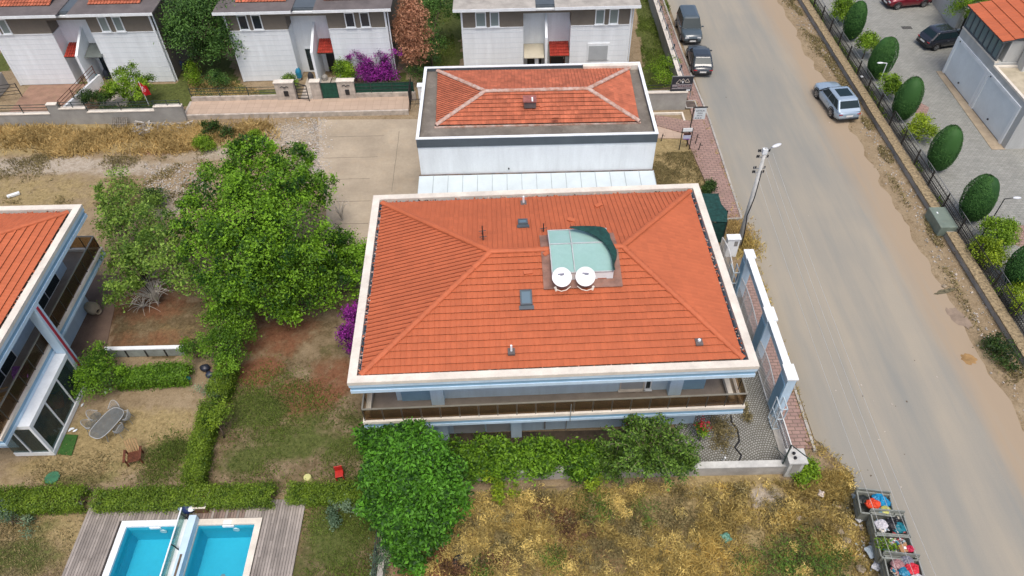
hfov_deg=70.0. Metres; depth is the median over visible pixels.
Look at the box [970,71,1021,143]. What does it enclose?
garage door
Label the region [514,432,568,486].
green shrub
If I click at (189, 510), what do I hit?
pool robot
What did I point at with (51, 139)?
dry grass
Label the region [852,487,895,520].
dumpster
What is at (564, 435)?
house path
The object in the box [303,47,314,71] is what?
window
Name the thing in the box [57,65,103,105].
staircase
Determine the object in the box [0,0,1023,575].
ground
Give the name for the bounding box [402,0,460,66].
green tree
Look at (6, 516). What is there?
silver shrub
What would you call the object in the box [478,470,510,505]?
vine
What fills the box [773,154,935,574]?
overhead wire
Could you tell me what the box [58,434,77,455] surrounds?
door mat
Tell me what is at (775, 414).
wicket gate
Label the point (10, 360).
balcony door
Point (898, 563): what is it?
rubbish bag
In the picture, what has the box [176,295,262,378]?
green shrub
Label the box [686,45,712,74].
parked car
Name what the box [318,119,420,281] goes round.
concrete yard
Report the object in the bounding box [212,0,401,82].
townhouse
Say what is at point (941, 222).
utility box
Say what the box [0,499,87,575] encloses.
lawn grass
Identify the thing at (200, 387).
silver shrub
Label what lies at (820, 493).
litter piece
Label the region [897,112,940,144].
round bush
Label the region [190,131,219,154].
garden shrub
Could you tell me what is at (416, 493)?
fig tree
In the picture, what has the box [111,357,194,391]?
informal hedge
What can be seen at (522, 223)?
roof window
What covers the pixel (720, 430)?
weed clump
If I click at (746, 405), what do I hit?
weed clump
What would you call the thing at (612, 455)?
arching shrub
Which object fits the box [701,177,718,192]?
garden shrub
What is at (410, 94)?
garden gate
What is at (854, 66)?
planting weeds
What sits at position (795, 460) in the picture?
corner pillar
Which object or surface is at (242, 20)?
window
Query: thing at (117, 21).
window
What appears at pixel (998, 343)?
garden shrub
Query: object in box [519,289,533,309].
roof window
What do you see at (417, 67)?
garden shrub
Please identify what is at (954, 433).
road
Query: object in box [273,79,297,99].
stone pillar
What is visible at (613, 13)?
window
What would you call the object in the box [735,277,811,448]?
pavement
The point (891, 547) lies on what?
cut branches
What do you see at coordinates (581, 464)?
green shrub
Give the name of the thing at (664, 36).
garden wall
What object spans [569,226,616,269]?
shade net
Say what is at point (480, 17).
window
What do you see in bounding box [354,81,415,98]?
stone fence
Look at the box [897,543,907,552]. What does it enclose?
cardboard box
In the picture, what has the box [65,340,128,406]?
green shrub
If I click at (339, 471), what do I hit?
plastic chair
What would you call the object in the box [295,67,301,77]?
storage bin
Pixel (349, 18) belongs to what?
window
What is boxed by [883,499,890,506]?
rubbish bag
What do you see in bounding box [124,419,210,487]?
lawn grass
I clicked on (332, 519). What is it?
silver shrub
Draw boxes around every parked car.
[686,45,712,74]
[881,0,931,9]
[916,23,961,50]
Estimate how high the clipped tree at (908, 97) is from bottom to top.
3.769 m
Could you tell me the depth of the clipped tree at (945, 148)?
50.55 m
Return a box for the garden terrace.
[186,96,409,113]
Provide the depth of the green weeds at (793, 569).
33.21 m
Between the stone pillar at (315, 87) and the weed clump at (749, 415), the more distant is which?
the stone pillar at (315, 87)
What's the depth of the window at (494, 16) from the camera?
58.03 m
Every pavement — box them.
[655,0,739,217]
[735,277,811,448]
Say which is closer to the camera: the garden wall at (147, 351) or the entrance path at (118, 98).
the garden wall at (147, 351)
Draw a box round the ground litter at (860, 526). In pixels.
[832,493,880,575]
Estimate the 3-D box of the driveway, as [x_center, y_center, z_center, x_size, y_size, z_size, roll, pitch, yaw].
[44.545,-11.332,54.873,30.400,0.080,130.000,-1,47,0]
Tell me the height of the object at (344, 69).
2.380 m
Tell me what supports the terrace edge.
on the garden terrace
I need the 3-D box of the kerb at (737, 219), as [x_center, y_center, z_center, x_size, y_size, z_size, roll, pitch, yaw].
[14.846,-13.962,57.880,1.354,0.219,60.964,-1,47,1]
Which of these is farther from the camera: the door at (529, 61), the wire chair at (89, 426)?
the door at (529, 61)
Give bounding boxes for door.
[0,350,16,387]
[38,273,60,309]
[98,57,110,74]
[326,52,335,71]
[527,58,540,63]
[550,57,564,63]
[618,382,644,392]
[643,381,651,391]
[942,36,988,105]
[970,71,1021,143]
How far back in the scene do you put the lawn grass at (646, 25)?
65.43 m
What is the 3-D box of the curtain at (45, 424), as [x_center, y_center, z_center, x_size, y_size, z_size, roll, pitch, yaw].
[-23.966,6.981,37.348,0.138,2.100,1.559,-1,47,0]
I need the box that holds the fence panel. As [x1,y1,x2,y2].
[768,408,792,459]
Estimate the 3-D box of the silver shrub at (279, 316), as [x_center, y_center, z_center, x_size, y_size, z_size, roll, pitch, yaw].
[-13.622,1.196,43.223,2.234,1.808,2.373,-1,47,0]
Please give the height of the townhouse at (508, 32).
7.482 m
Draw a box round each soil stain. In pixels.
[945,307,971,328]
[960,353,976,364]
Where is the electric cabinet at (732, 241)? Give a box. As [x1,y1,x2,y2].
[723,234,741,256]
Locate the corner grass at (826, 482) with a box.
[793,465,855,507]
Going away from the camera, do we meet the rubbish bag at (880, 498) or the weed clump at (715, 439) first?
the rubbish bag at (880, 498)
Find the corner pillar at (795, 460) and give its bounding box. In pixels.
[782,448,808,476]
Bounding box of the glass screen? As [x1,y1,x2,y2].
[159,507,187,575]
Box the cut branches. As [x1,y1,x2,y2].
[874,536,899,550]
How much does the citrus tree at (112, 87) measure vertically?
3.285 m
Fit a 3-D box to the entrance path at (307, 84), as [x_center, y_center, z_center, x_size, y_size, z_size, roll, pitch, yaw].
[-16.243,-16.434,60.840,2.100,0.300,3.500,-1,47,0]
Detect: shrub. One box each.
[0,497,38,539]
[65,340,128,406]
[71,87,99,106]
[91,88,113,104]
[139,184,169,208]
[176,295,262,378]
[181,59,201,86]
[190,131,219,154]
[193,379,223,398]
[197,393,233,437]
[198,67,233,87]
[198,119,235,138]
[246,127,261,137]
[262,305,301,324]
[280,72,299,87]
[325,490,357,531]
[366,538,391,575]
[404,63,437,86]
[444,429,492,490]
[477,432,535,486]
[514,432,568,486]
[553,435,610,486]
[589,434,631,487]
[597,406,701,490]
[645,54,680,89]
[663,439,703,477]
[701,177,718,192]
[790,453,824,488]
[972,331,1023,373]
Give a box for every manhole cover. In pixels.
[44,471,59,483]
[685,100,697,107]
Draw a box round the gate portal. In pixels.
[733,249,798,416]
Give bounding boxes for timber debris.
[128,120,193,135]
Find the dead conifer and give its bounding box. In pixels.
[391,0,438,66]
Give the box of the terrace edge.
[185,101,408,119]
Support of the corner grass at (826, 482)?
on the ground at (308, 344)
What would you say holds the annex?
on the ground at (308, 344)
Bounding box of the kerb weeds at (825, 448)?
[691,91,857,476]
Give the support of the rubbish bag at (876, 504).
in the dumpster at (861, 512)
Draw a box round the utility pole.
[738,143,780,248]
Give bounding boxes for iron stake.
[774,445,810,463]
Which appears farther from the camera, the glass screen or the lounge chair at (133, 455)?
the lounge chair at (133, 455)
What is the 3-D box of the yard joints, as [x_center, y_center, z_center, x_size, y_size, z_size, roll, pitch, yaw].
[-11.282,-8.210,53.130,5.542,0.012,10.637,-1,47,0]
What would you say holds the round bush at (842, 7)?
on the ground at (308, 344)
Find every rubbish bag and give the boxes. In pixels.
[856,495,869,504]
[865,498,880,508]
[871,494,886,505]
[874,519,887,529]
[881,506,890,513]
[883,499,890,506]
[885,518,896,531]
[890,517,900,521]
[890,559,904,569]
[893,522,906,533]
[898,567,910,575]
[901,555,913,564]
[904,563,918,574]
[906,545,914,552]
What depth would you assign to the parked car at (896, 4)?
68.59 m
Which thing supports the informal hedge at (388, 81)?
on the ground at (308, 344)
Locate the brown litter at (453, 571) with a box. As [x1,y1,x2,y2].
[439,497,596,575]
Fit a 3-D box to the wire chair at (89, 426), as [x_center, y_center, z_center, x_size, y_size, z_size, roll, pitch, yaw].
[-22.117,7.171,38.340,0.586,0.938,0.612,-16,49,-14]
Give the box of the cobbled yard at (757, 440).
[674,277,780,461]
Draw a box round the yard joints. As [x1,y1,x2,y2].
[336,135,398,223]
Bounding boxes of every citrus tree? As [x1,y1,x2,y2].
[98,60,156,104]
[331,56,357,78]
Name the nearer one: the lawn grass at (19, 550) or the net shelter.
the lawn grass at (19, 550)
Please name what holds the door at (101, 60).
in the townhouse at (57, 42)
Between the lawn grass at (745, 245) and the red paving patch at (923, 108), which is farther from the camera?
the red paving patch at (923, 108)
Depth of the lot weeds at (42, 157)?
54.17 m
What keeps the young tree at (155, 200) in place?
on the ground at (308, 344)
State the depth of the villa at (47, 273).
38.03 m
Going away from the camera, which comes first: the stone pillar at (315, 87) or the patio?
the patio
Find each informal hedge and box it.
[99,101,185,109]
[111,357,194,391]
[357,79,408,82]
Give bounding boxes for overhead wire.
[754,167,898,575]
[762,161,914,575]
[767,157,924,574]
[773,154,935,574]
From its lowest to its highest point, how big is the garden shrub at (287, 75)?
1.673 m
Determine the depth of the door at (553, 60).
62.06 m
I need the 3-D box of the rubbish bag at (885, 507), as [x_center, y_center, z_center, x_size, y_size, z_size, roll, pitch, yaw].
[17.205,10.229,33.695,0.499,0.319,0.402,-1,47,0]
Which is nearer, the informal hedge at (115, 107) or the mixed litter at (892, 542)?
the mixed litter at (892, 542)
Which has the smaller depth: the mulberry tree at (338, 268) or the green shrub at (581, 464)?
the green shrub at (581, 464)
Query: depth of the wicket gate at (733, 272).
43.63 m
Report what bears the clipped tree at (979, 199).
on the driveway
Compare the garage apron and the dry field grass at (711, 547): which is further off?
the garage apron
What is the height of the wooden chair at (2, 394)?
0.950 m
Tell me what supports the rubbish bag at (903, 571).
in the dumpster at (884, 567)
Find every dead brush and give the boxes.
[122,295,160,314]
[123,271,173,312]
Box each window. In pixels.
[0,19,13,35]
[96,17,112,32]
[111,16,126,32]
[236,15,250,30]
[250,15,264,30]
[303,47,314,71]
[344,12,356,28]
[359,12,371,28]
[475,12,486,28]
[490,12,499,27]
[517,218,528,227]
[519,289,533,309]
[594,9,604,25]
[608,9,618,24]
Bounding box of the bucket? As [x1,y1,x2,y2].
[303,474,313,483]
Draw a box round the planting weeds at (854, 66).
[810,1,1004,296]
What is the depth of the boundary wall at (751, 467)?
35.92 m
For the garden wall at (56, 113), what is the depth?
57.58 m
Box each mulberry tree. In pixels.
[166,132,346,322]
[265,223,366,327]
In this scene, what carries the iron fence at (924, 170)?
on the boundary wall at (1004, 320)
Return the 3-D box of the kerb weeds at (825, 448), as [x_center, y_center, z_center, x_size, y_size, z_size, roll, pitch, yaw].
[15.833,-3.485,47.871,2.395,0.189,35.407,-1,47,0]
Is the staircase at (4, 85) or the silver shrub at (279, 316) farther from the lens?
the staircase at (4, 85)
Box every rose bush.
[621,418,634,429]
[693,415,709,435]
[696,422,711,440]
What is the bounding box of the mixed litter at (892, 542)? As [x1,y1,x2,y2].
[876,516,906,575]
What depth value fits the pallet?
57.60 m
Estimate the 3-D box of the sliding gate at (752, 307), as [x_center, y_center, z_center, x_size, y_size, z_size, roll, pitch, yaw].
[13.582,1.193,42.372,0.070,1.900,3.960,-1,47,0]
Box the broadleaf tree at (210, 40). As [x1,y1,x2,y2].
[153,0,247,76]
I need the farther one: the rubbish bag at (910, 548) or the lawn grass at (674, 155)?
the lawn grass at (674, 155)
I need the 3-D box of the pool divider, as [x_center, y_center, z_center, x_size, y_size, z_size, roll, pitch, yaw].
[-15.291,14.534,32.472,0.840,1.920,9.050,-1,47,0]
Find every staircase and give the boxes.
[0,72,22,96]
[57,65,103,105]
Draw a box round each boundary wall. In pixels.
[371,524,386,575]
[462,460,786,481]
[798,0,1023,364]
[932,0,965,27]
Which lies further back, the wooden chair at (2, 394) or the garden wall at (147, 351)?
the garden wall at (147, 351)
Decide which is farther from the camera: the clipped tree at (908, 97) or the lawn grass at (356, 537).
the clipped tree at (908, 97)
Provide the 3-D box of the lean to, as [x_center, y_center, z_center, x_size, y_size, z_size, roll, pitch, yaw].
[1.679,-4.218,46.945,15.356,3.160,6.261,-1,47,0]
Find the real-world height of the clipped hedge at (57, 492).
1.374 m
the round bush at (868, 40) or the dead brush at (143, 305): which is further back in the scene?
the round bush at (868, 40)
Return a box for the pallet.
[109,117,128,128]
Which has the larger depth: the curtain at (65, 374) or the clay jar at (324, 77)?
the clay jar at (324, 77)
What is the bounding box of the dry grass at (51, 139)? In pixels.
[0,113,280,159]
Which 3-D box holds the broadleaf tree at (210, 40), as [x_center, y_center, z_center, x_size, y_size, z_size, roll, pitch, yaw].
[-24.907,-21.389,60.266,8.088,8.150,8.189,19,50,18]
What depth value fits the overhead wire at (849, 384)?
32.22 m
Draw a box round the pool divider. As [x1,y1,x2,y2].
[171,514,199,575]
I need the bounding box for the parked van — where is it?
[675,5,703,42]
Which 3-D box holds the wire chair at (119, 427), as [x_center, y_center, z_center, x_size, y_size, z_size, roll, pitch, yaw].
[-20.515,7.335,38.151,0.586,0.938,0.612,14,49,14]
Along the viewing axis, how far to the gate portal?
39.06 m
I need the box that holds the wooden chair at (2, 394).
[0,386,14,404]
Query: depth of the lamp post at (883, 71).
58.38 m
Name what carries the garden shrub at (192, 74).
on the ground at (308, 344)
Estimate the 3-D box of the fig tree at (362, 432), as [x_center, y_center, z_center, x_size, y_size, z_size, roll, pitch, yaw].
[-6.073,7.589,35.868,3.367,3.563,2.504,-1,47,0]
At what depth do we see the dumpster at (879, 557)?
32.77 m
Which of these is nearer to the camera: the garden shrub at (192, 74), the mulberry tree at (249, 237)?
the mulberry tree at (249, 237)
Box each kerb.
[653,112,684,120]
[662,0,815,452]
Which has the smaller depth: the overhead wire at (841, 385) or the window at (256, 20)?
the overhead wire at (841, 385)
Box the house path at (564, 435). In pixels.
[446,428,676,464]
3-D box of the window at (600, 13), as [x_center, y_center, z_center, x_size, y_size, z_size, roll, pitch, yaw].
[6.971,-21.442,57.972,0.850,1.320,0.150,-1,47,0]
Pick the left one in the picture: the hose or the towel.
the towel
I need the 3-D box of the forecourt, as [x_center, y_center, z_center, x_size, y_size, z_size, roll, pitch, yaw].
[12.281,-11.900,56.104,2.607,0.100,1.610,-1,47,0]
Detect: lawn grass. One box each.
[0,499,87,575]
[20,437,211,504]
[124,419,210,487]
[186,71,259,100]
[192,350,364,506]
[296,502,403,575]
[418,0,455,66]
[636,0,676,87]
[652,149,713,192]
[722,225,770,265]
[725,201,761,246]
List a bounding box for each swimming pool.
[102,519,187,575]
[183,518,262,575]
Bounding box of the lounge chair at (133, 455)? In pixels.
[122,438,143,466]
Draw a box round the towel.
[11,363,29,378]
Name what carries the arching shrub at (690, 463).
on the ground at (308, 344)
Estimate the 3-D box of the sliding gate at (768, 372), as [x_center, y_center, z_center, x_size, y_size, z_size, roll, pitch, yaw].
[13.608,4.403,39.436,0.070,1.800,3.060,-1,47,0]
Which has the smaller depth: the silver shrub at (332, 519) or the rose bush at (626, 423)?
the silver shrub at (332, 519)
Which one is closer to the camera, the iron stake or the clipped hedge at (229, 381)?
the iron stake
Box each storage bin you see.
[103,69,110,79]
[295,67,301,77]
[307,72,313,79]
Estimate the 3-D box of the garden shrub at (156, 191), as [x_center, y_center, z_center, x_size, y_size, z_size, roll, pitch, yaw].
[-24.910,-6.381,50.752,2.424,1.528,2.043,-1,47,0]
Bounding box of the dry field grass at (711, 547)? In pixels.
[406,475,879,575]
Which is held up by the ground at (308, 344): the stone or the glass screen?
the stone
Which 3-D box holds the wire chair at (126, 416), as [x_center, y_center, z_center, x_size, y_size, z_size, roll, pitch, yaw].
[-20.416,6.785,38.663,0.586,0.938,0.612,-9,47,-7]
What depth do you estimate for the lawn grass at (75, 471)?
37.00 m
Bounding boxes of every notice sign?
[679,128,693,149]
[686,106,707,145]
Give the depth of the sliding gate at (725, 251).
45.09 m
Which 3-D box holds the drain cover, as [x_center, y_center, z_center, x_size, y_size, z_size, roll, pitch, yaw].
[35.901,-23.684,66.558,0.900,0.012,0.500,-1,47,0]
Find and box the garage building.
[942,0,1023,148]
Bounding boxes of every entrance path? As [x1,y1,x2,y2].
[9,83,107,111]
[99,82,133,106]
[301,77,331,98]
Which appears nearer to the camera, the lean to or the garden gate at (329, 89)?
the lean to
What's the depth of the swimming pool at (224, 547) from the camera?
35.00 m
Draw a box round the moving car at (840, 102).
[814,81,860,120]
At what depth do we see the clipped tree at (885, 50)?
58.79 m
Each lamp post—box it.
[876,62,886,87]
[980,196,1020,237]
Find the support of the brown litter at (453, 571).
on the ground at (308, 344)
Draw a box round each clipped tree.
[843,0,867,39]
[867,36,898,78]
[892,75,925,119]
[927,124,964,170]
[958,173,999,221]
[1003,246,1023,287]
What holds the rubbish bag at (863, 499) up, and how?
in the dumpster at (861, 512)
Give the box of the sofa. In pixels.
[44,388,67,420]
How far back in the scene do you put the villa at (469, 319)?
34.83 m
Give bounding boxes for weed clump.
[706,416,727,433]
[708,429,735,454]
[711,415,737,439]
[740,411,753,423]
[742,401,749,413]
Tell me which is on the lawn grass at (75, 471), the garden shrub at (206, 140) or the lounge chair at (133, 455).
the lounge chair at (133, 455)
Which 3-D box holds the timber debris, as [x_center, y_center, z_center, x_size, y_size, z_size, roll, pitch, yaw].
[-27.378,-12.489,57.221,5.242,0.298,2.135,-1,47,0]
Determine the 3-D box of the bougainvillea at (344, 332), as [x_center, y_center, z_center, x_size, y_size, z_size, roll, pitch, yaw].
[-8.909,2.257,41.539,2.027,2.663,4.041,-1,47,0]
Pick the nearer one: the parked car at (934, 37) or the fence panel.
the fence panel
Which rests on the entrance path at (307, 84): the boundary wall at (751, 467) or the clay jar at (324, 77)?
the clay jar at (324, 77)
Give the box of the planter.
[191,489,210,513]
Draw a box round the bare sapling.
[329,200,349,220]
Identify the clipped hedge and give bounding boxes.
[0,479,92,518]
[86,477,280,515]
[176,395,223,488]
[202,355,241,404]
[280,477,372,509]
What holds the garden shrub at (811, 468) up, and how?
on the ground at (308, 344)
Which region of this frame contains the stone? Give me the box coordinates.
[856,564,866,572]
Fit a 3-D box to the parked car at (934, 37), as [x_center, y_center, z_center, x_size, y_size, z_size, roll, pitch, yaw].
[37.892,-22.070,63.870,4.495,1.669,2.248,-10,48,-8]
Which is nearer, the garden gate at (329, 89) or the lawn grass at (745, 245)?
the lawn grass at (745, 245)
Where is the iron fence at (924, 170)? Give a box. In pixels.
[810,0,1023,332]
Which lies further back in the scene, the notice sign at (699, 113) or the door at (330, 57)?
the door at (330, 57)
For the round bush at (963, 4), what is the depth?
64.05 m
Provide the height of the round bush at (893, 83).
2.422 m
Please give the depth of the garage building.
55.31 m
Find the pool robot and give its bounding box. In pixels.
[178,503,194,518]
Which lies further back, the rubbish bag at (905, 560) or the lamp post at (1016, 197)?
the lamp post at (1016, 197)
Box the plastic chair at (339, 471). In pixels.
[334,465,343,480]
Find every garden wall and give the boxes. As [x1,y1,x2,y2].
[0,100,187,125]
[104,345,187,356]
[646,84,687,109]
[648,0,683,76]
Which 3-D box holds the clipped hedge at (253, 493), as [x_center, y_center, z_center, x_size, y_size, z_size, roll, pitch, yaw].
[-15.824,10.036,35.264,9.092,1.367,1.561,-1,47,0]
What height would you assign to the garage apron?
0.085 m
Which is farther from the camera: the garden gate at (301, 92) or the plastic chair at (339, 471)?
the garden gate at (301, 92)
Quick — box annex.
[416,62,658,174]
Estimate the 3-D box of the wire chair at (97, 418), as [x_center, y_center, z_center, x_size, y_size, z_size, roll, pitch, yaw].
[-22.049,6.792,38.693,0.586,0.938,0.612,2,47,3]
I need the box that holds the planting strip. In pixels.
[809,0,1023,335]
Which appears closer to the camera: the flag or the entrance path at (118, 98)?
the flag
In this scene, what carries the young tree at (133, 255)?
on the ground at (308, 344)
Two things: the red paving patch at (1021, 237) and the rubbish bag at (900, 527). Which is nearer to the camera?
the rubbish bag at (900, 527)
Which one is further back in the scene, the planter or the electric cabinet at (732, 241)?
the electric cabinet at (732, 241)
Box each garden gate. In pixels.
[294,82,309,100]
[320,82,339,97]
[408,78,419,108]
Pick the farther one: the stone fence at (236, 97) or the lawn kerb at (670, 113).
the stone fence at (236, 97)
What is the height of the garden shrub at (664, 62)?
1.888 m
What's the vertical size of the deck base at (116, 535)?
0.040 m
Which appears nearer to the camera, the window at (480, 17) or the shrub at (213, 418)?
the shrub at (213, 418)
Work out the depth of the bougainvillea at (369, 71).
60.29 m
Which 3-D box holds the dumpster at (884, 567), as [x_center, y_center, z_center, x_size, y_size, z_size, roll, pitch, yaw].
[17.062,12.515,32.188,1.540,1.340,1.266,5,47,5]
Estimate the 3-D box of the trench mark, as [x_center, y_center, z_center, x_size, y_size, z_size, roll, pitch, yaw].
[26.339,0.184,44.439,1.768,0.001,0.355,-10,47,-8]
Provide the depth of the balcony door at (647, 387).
35.67 m
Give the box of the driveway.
[816,0,1023,325]
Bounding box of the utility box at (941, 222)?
[924,207,957,235]
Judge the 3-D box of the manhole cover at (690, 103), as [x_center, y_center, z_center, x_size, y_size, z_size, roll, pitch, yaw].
[14.282,-14.691,58.497,0.950,0.025,1.100,-1,47,0]
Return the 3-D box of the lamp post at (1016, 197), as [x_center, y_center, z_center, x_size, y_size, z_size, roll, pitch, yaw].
[30.885,-4.429,46.326,1.130,3.410,0.225,-1,47,0]
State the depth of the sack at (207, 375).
40.67 m
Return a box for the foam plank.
[7,191,19,197]
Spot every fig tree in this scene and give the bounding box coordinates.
[350,416,474,575]
[350,417,398,459]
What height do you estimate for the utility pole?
7.970 m
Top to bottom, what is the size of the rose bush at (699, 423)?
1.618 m
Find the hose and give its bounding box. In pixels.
[730,415,741,460]
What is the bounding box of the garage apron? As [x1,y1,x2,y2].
[936,71,1003,149]
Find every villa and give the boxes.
[0,204,105,455]
[347,183,759,439]
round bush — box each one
[828,0,855,22]
[852,28,881,58]
[873,72,904,97]
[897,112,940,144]
[943,0,989,18]
[965,234,1009,271]
[975,214,1023,252]
[999,279,1023,314]
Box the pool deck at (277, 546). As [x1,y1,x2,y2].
[62,499,305,575]
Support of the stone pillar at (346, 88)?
on the ground at (308, 344)
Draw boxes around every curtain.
[29,406,57,446]
[55,364,77,400]
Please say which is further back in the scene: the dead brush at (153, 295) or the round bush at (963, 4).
the round bush at (963, 4)
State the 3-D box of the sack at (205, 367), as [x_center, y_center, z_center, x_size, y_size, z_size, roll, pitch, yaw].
[-17.250,4.495,41.128,0.527,0.471,0.532,-35,55,-28]
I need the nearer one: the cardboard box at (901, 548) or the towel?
the cardboard box at (901, 548)
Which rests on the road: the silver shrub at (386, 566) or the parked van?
the parked van
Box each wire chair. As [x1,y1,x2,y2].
[80,419,98,433]
[86,410,102,421]
[108,400,121,417]
[112,422,126,438]
[120,409,133,423]
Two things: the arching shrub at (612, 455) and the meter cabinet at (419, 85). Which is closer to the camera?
the arching shrub at (612, 455)
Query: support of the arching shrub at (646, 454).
on the ground at (308, 344)
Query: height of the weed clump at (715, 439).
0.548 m
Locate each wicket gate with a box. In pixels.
[728,263,739,290]
[768,396,788,429]
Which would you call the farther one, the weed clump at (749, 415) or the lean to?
the lean to
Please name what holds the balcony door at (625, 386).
in the villa at (469, 319)
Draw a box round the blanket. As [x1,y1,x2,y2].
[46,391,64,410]
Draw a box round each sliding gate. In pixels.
[720,237,734,281]
[736,278,757,340]
[755,341,774,402]
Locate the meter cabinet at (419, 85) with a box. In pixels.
[417,83,421,102]
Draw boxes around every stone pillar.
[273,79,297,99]
[308,79,322,98]
[335,78,356,98]
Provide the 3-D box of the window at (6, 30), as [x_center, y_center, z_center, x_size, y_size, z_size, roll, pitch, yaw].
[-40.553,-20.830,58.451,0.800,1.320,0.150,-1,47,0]
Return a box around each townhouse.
[0,0,204,84]
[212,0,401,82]
[453,0,641,65]
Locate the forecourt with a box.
[657,127,683,138]
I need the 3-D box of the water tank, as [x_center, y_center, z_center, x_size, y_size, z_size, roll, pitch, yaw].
[3.383,-0.322,33.877,0.920,1.066,1.022,5,47,5]
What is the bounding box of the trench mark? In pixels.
[934,288,955,294]
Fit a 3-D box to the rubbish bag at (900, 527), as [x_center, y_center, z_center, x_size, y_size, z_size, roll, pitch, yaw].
[17.558,10.877,33.223,0.732,0.450,0.574,-1,47,0]
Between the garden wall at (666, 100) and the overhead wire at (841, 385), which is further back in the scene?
the garden wall at (666, 100)
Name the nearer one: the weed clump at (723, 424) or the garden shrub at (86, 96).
the weed clump at (723, 424)
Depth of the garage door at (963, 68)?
58.33 m
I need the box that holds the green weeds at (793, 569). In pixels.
[462,485,859,575]
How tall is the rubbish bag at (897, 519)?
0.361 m
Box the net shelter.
[702,193,727,241]
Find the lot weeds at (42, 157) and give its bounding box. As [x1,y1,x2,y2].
[0,143,313,210]
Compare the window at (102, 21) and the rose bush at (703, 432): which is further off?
the window at (102, 21)
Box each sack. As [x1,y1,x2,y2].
[199,364,210,371]
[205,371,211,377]
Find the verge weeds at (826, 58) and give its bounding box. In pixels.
[782,0,1023,385]
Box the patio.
[70,275,121,358]
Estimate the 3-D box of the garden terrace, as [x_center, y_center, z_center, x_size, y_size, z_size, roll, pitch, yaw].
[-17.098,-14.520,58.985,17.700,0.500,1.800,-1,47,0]
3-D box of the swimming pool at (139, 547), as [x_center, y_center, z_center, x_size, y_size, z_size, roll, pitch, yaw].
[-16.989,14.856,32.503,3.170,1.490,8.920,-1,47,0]
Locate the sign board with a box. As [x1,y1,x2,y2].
[671,76,693,97]
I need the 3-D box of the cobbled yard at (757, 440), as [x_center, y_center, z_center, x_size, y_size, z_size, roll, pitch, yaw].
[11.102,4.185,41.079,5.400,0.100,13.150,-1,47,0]
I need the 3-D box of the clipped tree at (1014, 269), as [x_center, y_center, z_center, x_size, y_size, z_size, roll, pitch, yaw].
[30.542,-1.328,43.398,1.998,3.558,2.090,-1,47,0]
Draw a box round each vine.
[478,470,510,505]
[507,471,610,500]
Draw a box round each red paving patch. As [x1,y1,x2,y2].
[916,103,928,115]
[1014,225,1023,246]
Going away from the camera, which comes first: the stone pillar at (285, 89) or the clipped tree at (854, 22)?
the stone pillar at (285, 89)
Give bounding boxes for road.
[667,0,1023,575]
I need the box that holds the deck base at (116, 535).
[101,518,263,575]
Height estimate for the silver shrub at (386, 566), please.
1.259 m
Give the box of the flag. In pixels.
[138,81,150,103]
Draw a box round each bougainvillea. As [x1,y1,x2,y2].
[335,298,358,356]
[343,47,401,82]
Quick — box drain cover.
[901,26,912,28]
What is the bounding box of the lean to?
[418,169,656,193]
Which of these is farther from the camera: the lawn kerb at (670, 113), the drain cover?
the drain cover
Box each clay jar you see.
[84,301,101,314]
[321,74,327,80]
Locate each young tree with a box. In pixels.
[89,178,210,312]
[92,165,170,245]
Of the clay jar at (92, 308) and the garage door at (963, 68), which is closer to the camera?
the clay jar at (92, 308)
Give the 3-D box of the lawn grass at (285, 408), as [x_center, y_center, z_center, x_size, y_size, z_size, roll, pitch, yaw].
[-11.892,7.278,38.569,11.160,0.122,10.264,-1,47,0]
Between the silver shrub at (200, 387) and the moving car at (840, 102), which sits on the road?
the moving car at (840, 102)
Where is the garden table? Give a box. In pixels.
[89,407,125,441]
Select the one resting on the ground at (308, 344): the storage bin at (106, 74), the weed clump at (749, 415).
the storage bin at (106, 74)
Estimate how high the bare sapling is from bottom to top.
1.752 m
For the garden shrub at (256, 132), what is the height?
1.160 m
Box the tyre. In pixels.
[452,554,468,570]
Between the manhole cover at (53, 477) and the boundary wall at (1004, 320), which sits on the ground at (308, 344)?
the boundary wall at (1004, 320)
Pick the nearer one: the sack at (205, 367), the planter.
the planter
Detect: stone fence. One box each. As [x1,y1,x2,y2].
[188,87,277,101]
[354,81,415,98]
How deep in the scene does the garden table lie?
38.11 m
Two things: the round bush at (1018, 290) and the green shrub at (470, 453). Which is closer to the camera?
the green shrub at (470, 453)
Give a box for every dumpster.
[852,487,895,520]
[866,508,910,541]
[870,532,917,563]
[879,550,923,575]
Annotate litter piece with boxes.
[720,532,731,542]
[818,489,824,496]
[864,545,873,558]
[871,561,879,571]
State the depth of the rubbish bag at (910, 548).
32.25 m
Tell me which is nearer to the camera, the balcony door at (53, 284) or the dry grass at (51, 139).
the balcony door at (53, 284)

